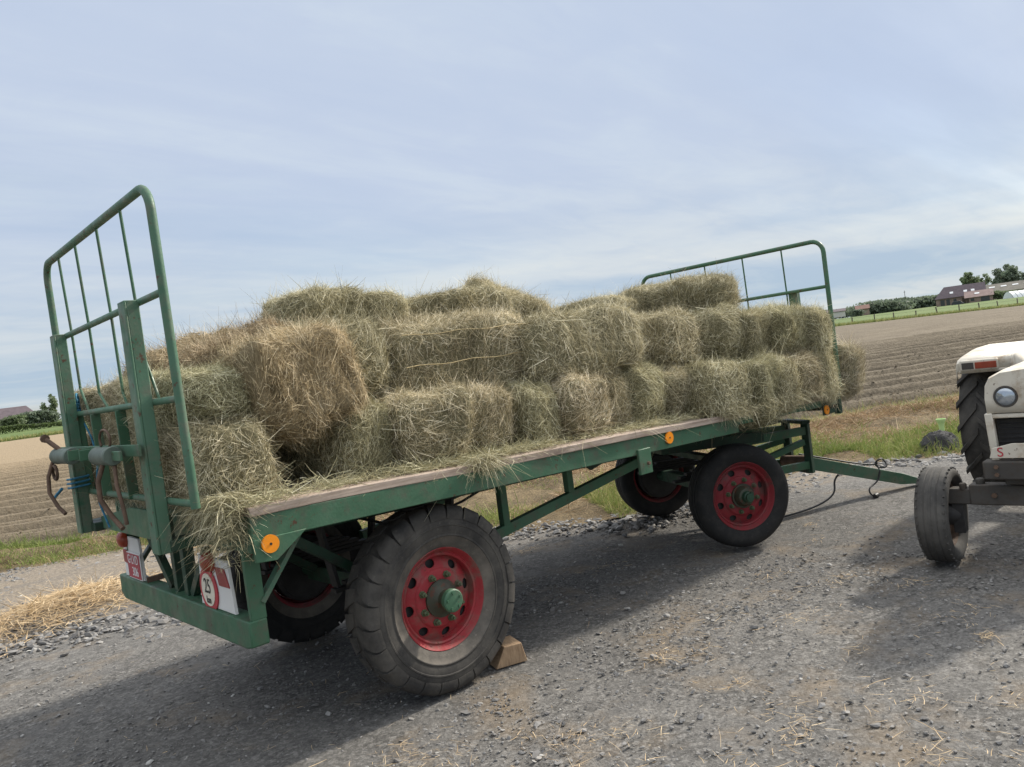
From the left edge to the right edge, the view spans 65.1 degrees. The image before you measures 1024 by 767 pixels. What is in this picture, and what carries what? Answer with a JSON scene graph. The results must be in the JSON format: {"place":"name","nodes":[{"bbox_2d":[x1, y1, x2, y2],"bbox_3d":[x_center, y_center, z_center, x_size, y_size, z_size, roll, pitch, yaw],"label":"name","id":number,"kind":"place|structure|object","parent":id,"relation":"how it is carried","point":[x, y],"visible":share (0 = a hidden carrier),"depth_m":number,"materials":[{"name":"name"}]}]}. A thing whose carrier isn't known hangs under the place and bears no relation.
{"place":"outdoors","nodes":[
{"label":"outdoors","id":0,"kind":"place"},
{"bbox_2d":[0,392,963,572],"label":"earth bank","id":1,"kind":"structure","parent":0,"point":[535,492],"depth_m":10.45,"materials":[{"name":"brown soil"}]},
{"bbox_2d":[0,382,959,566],"bbox_3d":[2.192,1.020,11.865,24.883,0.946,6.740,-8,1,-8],"label":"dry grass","id":2,"kind":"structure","parent":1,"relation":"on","point":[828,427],"depth_m":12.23,"materials":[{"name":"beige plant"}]},
{"bbox_2d":[525,396,958,481],"bbox_3d":[6.740,0.452,13.521,14.614,0.673,2.467,-8,1,-14],"label":"cut straw","id":3,"kind":"object","parent":1,"relation":"on","point":[853,413],"visible":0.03,"depth_m":13.78,"materials":[{"name":"beige plant"}]},
{"bbox_2d":[919,430,959,451],"bbox_3d":[5.278,0.714,9.902,0.510,0.286,0.340,-7,1,-1],"label":"rubble mound","id":4,"kind":"object","parent":1,"relation":"on","point":[943,436],"visible":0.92,"depth_m":9.79,"materials":[{"name":"grey stone"}]},
{"bbox_2d":[936,418,945,430],"bbox_3d":[5.496,0.627,10.239,0.116,0.355,0.116,-9,2,-41],"label":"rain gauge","id":5,"kind":"object","parent":1,"relation":"on","point":[940,421],"visible":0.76,"depth_m":10.21,"materials":[{"name":"green plastic"}]},
{"bbox_2d":[0,451,965,670],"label":"coarse gravel","id":6,"kind":"structure","parent":0,"point":[33,646],"depth_m":7.34,"materials":[{"name":"grey gravel"}]},
{"bbox_2d":[0,455,1023,766],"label":"gravel yard","id":7,"kind":"structure","parent":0,"point":[858,509],"depth_m":4.62,"materials":[{"name":"grey gravel"}]},
{"bbox_2d":[0,564,170,657],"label":"straw heap","id":8,"kind":"object","parent":7,"relation":"on","point":[34,605],"visible":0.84,"depth_m":7.36,"materials":[{"name":"beige plant"}]},
{"bbox_2d":[0,548,224,631],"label":"dirt pebbles","id":9,"kind":"object","parent":7,"relation":"on","point":[73,610],"visible":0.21,"depth_m":8.00,"materials":[{"name":"gravel"}]},
{"bbox_2d":[40,185,916,695],"bbox_3d":[0.608,0.155,6.468,7.473,2.755,2.366,-9,2,-41],"label":"flatbed trailer","id":10,"kind":"object","parent":7,"relation":"on","point":[412,597],"visible":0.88,"depth_m":4.47,"materials":[{"name":"green metal"}]},
{"bbox_2d":[54,393,110,527],"bbox_3d":[-2.533,0.450,4.655,0.224,0.793,0.433,-9,2,-41],"label":"baling twine","id":11,"kind":"object","parent":10,"relation":"attached to","point":[78,405],"visible":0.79,"depth_m":4.70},
{"bbox_2d":[75,400,145,514],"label":"hay bale","id":12,"kind":"object","parent":10,"relation":"on","point":[121,474],"visible":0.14,"depth_m":4.54},
{"bbox_2d":[74,368,133,439],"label":"hay bale","id":13,"kind":"object","parent":12,"relation":"on","point":[92,396],"visible":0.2,"depth_m":4.63},
{"bbox_2d":[93,329,198,387],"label":"hay bale","id":14,"kind":"object","parent":12,"relation":"on","point":[115,376],"depth_m":4.95},
{"bbox_2d":[125,387,301,542],"bbox_3d":[-1.544,0.371,4.038,0.739,0.780,1.208,-17,7,-41],"label":"hay bale","id":15,"kind":"object","parent":10,"relation":"on","point":[221,448],"visible":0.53,"depth_m":3.72},
{"bbox_2d":[107,349,266,440],"bbox_3d":[-1.680,0.041,4.097,1.265,0.529,0.647,-4,6,45],"label":"hay bale","id":16,"kind":"object","parent":15,"relation":"on","point":[218,387],"visible":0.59,"depth_m":3.79},
{"bbox_2d":[149,295,303,454],"bbox_3d":[-1.504,0.009,4.472,0.950,0.922,0.748,-29,16,-37],"label":"hay bale","id":17,"kind":"object","parent":15,"relation":"on","point":[199,351],"visible":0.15,"depth_m":4.36},
{"bbox_2d":[208,303,382,464],"bbox_3d":[-1.152,0.031,4.212,0.810,0.886,0.792,-17,3,-42],"label":"hay bale","id":18,"kind":"object","parent":15,"relation":"on","point":[306,380],"visible":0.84,"depth_m":4.01},
{"bbox_2d":[271,387,404,480],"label":"hay bale","id":19,"kind":"object","parent":10,"relation":"on","point":[362,441],"visible":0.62,"depth_m":4.29},
{"bbox_2d":[252,288,401,399],"bbox_3d":[-1.135,-0.084,4.849,0.940,0.922,1.248,-12,3,-37],"label":"hay bale","id":20,"kind":"object","parent":19,"relation":"on","point":[369,340],"visible":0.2,"depth_m":4.54},
{"bbox_2d":[241,267,414,329],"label":"hay bale","id":21,"kind":"object","parent":20,"relation":"on","point":[322,298],"visible":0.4,"depth_m":4.81},
{"bbox_2d":[367,370,483,471],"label":"hay bale","id":22,"kind":"object","parent":10,"relation":"on","point":[432,422],"visible":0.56,"depth_m":4.45},
{"bbox_2d":[373,285,529,394],"bbox_3d":[-0.411,-0.185,5.160,1.409,0.918,0.698,-10,7,-40],"label":"hay bale","id":23,"kind":"object","parent":22,"relation":"on","point":[457,343],"visible":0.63,"depth_m":4.96},
{"bbox_2d":[188,396,752,515],"bbox_3d":[0.185,0.350,5.003,4.462,0.449,0.737,-9,2,-41],"label":"loose hay","id":24,"kind":"object","parent":10,"relation":"on","point":[324,483],"visible":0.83,"depth_m":4.34},
{"bbox_2d":[443,372,520,455],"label":"hay bale","id":25,"kind":"object","parent":10,"relation":"on","point":[495,405],"visible":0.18,"depth_m":4.80},
{"bbox_2d":[160,379,849,596],"bbox_3d":[0.763,0.385,5.329,5.927,0.497,0.716,-9,2,-38],"label":"hanging hay","id":26,"kind":"object","parent":10,"relation":"hanging from","point":[215,522],"visible":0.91,"depth_m":3.63},
{"bbox_2d":[503,371,570,447],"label":"hay bale","id":27,"kind":"object","parent":10,"relation":"on","point":[536,406],"visible":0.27,"depth_m":5.03},
{"bbox_2d":[541,358,626,440],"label":"hay bale","id":28,"kind":"object","parent":10,"relation":"on","point":[583,404],"visible":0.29,"depth_m":5.23},
{"bbox_2d":[508,287,657,386],"bbox_3d":[0.404,-0.259,5.643,1.418,0.836,0.739,-10,-4,-39],"label":"hay bale","id":29,"kind":"object","parent":28,"relation":"on","point":[599,337],"visible":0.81,"depth_m":5.44},
{"bbox_2d":[552,287,645,313],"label":"hay bale","id":30,"kind":"object","parent":29,"relation":"on","point":[590,299],"visible":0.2,"depth_m":7.00},
{"bbox_2d":[592,359,643,431],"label":"hay bale","id":31,"kind":"object","parent":10,"relation":"on","point":[618,391],"visible":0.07,"depth_m":5.60},
{"bbox_2d":[614,355,675,424],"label":"hay bale","id":32,"kind":"object","parent":10,"relation":"on","point":[649,381],"visible":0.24,"depth_m":5.76},
{"bbox_2d":[557,294,648,365],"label":"hay bale","id":33,"kind":"object","parent":32,"relation":"on","point":[639,333],"visible":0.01,"depth_m":6.09},
{"bbox_2d":[646,359,696,418],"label":"hay bale","id":34,"kind":"object","parent":10,"relation":"on","point":[678,379],"visible":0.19,"depth_m":5.98},
{"bbox_2d":[613,292,712,366],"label":"hay bale","id":35,"kind":"object","parent":34,"relation":"on","point":[676,331],"visible":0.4,"depth_m":6.20},
{"bbox_2d":[669,349,765,428],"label":"hay bale","id":36,"kind":"object","parent":10,"relation":"on","point":[723,384],"visible":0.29,"depth_m":6.00},
{"bbox_2d":[653,285,761,361],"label":"hay bale","id":37,"kind":"object","parent":36,"relation":"on","point":[728,331],"visible":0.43,"depth_m":6.53},
{"bbox_2d":[679,339,796,446],"bbox_3d":[1.724,0.108,6.708,1.285,0.923,0.739,-6,5,45],"label":"hay bale","id":38,"kind":"object","parent":10,"relation":"on","point":[765,366],"visible":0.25,"depth_m":6.30},
{"bbox_2d":[754,345,810,436],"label":"hay bale","id":39,"kind":"object","parent":10,"relation":"on","point":[790,381],"visible":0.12,"depth_m":6.52},
{"bbox_2d":[773,341,834,424],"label":"hay bale","id":40,"kind":"object","parent":10,"relation":"on","point":[808,366],"visible":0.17,"depth_m":6.76},
{"bbox_2d":[737,297,774,359],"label":"hay bale","id":41,"kind":"object","parent":40,"relation":"on","point":[756,333],"visible":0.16,"depth_m":6.65},
{"bbox_2d":[615,263,752,314],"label":"hay bale","id":42,"kind":"object","parent":41,"relation":"on","point":[697,290],"visible":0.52,"depth_m":6.96},
{"bbox_2d":[741,297,807,354],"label":"hay bale","id":43,"kind":"object","parent":40,"relation":"on","point":[783,326],"visible":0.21,"depth_m":6.78},
{"bbox_2d":[759,299,819,353],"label":"hay bale","id":44,"kind":"object","parent":40,"relation":"on","point":[802,324],"visible":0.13,"depth_m":6.97},
{"bbox_2d":[797,336,850,415],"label":"hay bale","id":45,"kind":"object","parent":10,"relation":"on","point":[831,369],"visible":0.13,"depth_m":7.00},
{"bbox_2d":[760,295,839,353],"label":"hay bale","id":46,"kind":"object","parent":45,"relation":"on","point":[820,334],"visible":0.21,"depth_m":7.03},
{"bbox_2d":[831,328,873,403],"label":"hay bale","id":47,"kind":"object","parent":10,"relation":"on","point":[852,366],"visible":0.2,"depth_m":7.28},
{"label":"hay bale","id":48,"kind":"object","parent":10,"relation":"on","visible":0},
{"bbox_2d":[114,303,246,380],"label":"hay bale","id":49,"kind":"object","parent":48,"relation":"on","point":[159,352],"visible":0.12,"depth_m":4.67},
{"bbox_2d":[490,635,526,668],"bbox_3d":[-0.039,1.591,4.758,0.198,0.115,0.170,-8,2,-23],"label":"wheel chock","id":50,"kind":"object","parent":7,"relation":"on","point":[510,651],"visible":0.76,"depth_m":4.69,"materials":[{"name":"brown wood"}]},
{"bbox_2d":[0,508,1023,766],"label":"scattered straw","id":51,"kind":"object","parent":7,"relation":"on","point":[706,690],"visible":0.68,"depth_m":3.76,"materials":[{"name":"beige plant"}]},
{"bbox_2d":[914,341,1023,561],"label":"tractor","id":52,"kind":"object","parent":7,"relation":"on","point":[990,401],"visible":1,"depth_m":5.37,"materials":[{"name":"metal"}]},
{"bbox_2d":[0,305,1023,547],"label":"ploughed field","id":53,"kind":"structure","parent":0,"point":[24,465],"depth_m":27.25,"materials":[{"name":"soil"}]},
{"bbox_2d":[0,297,1023,441],"bbox_3d":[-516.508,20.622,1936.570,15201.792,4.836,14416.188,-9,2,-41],"label":"ground","id":54,"kind":"structure","parent":0,"point":[964,306],"depth_m":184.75,"materials":[{"name":"green plant"}]},
{"bbox_2d":[0,414,27,427],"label":"shrub","id":55,"kind":"object","parent":54,"relation":"on","point":[11,420],"visible":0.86,"depth_m":160.54,"materials":[{"name":"green plant"}]},
{"bbox_2d":[0,406,32,423],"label":"hip roofed house","id":56,"kind":"structure","parent":54,"relation":"on","point":[7,412],"depth_m":195.83,"materials":[{"name":"purple tile"}]},
{"bbox_2d":[16,409,60,423],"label":"shrub","id":57,"kind":"object","parent":54,"relation":"on","point":[41,416],"visible":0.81,"depth_m":168.30,"materials":[{"name":"green plant"}]},
{"bbox_2d":[0,418,85,433],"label":"hedge","id":58,"kind":"object","parent":54,"relation":"on","point":[13,428],"visible":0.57,"depth_m":134.74,"materials":[{"name":"green plant"}]},
{"bbox_2d":[39,394,58,412],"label":"tree","id":59,"kind":"object","parent":54,"relation":"on","point":[52,400],"visible":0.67,"depth_m":177.04,"materials":[{"name":"green plant"}]},
{"bbox_2d":[827,308,845,317],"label":"village house","id":60,"kind":"structure","parent":54,"relation":"on","point":[839,313],"depth_m":387.87,"materials":[{"name":"grey tile"}]},
{"bbox_2d":[846,309,866,316],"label":"bush","id":61,"kind":"object","parent":54,"relation":"on","point":[858,312],"visible":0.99,"depth_m":328.76,"materials":[{"name":"green plant"}]},
{"bbox_2d":[855,304,869,315],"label":"red roofed house","id":62,"kind":"structure","parent":54,"relation":"on","point":[865,307],"depth_m":365.37,"materials":[{"name":"brown brick"}]},
{"bbox_2d":[845,299,916,317],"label":"woodland","id":63,"kind":"object","parent":54,"relation":"on","point":[882,306],"visible":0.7,"depth_m":383.76,"materials":[{"name":"green plant"}]},
{"bbox_2d":[888,294,937,309],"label":"woodland","id":64,"kind":"object","parent":54,"relation":"on","point":[925,301],"visible":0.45,"depth_m":411.75,"materials":[{"name":"green plant"}]},
{"bbox_2d":[841,298,1021,321],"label":"wire fence","id":65,"kind":"object","parent":54,"relation":"on","point":[851,318],"visible":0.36,"depth_m":136.50,"materials":[{"name":"brown wood"}]},
{"bbox_2d":[952,301,963,304],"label":"parked car","id":66,"kind":"object","parent":54,"relation":"on","point":[956,302],"visible":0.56,"depth_m":250.84,"materials":[{"name":"paint"}]},
{"bbox_2d":[935,282,985,306],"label":"farmhouse","id":67,"kind":"object","parent":54,"relation":"on","point":[946,296],"visible":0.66,"depth_m":262.50,"materials":[{"name":"brown brick"}]},
{"bbox_2d":[959,272,979,284],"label":"tree","id":68,"kind":"object","parent":54,"relation":"on","point":[969,278],"visible":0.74,"depth_m":287.54,"materials":[{"name":"green plant"}]},
{"bbox_2d":[964,288,993,302],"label":"farm outbuilding","id":69,"kind":"structure","parent":54,"relation":"on","point":[978,295],"depth_m":252.62,"materials":[{"name":"brown brick"}]},
{"bbox_2d":[981,296,989,301],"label":"door","id":70,"kind":"structure","parent":69,"relation":"in","point":[984,298],"depth_m":251.16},
{"bbox_2d":[977,273,991,284],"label":"tree","id":71,"kind":"object","parent":54,"relation":"on","point":[988,279],"visible":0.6,"depth_m":293.92,"materials":[{"name":"green plant"}]},
{"bbox_2d":[986,280,1023,298],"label":"long barn","id":72,"kind":"structure","parent":54,"relation":"on","point":[1013,285],"depth_m":270.95,"materials":[{"name":"grey brick"}]},
{"bbox_2d":[991,264,1022,283],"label":"tree","id":73,"kind":"object","parent":54,"relation":"on","point":[1010,274],"visible":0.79,"depth_m":281.26,"materials":[{"name":"green plant"}]},
{"bbox_2d":[993,289,1021,299],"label":"hedge","id":74,"kind":"object","parent":54,"relation":"on","point":[998,294],"visible":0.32,"depth_m":251.02,"materials":[{"name":"green plant"}]},
{"bbox_2d":[1003,290,1023,298],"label":"polytunnel","id":75,"kind":"structure","parent":54,"relation":"on","point":[1014,294],"depth_m":238.97,"materials":[{"name":"white plastic"}]},
{"bbox_2d":[0,0,1023,419],"label":"sky","id":76,"kind":"structure","parent":0,"point":[560,148],"materials":[{"name":"blue"}]},
{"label":"hay bale","id":77,"kind":"object","parent":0,"visible":0},
{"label":"hay bale","id":78,"kind":"object","parent":77,"relation":"on","visible":0},
{"bbox_2d":[403,273,522,320],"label":"hay bale","id":79,"kind":"object","parent":78,"relation":"on","point":[474,296],"visible":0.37,"depth_m":5.47},
{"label":"hay bale","id":80,"kind":"object","parent":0,"visible":0},
{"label":"hay bale","id":81,"kind":"object","parent":80,"relation":"on","visible":0},
{"bbox_2d":[461,266,558,320],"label":"hay bale","id":82,"kind":"object","parent":81,"relation":"on","point":[528,300],"visible":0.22,"depth_m":6.15}
]}

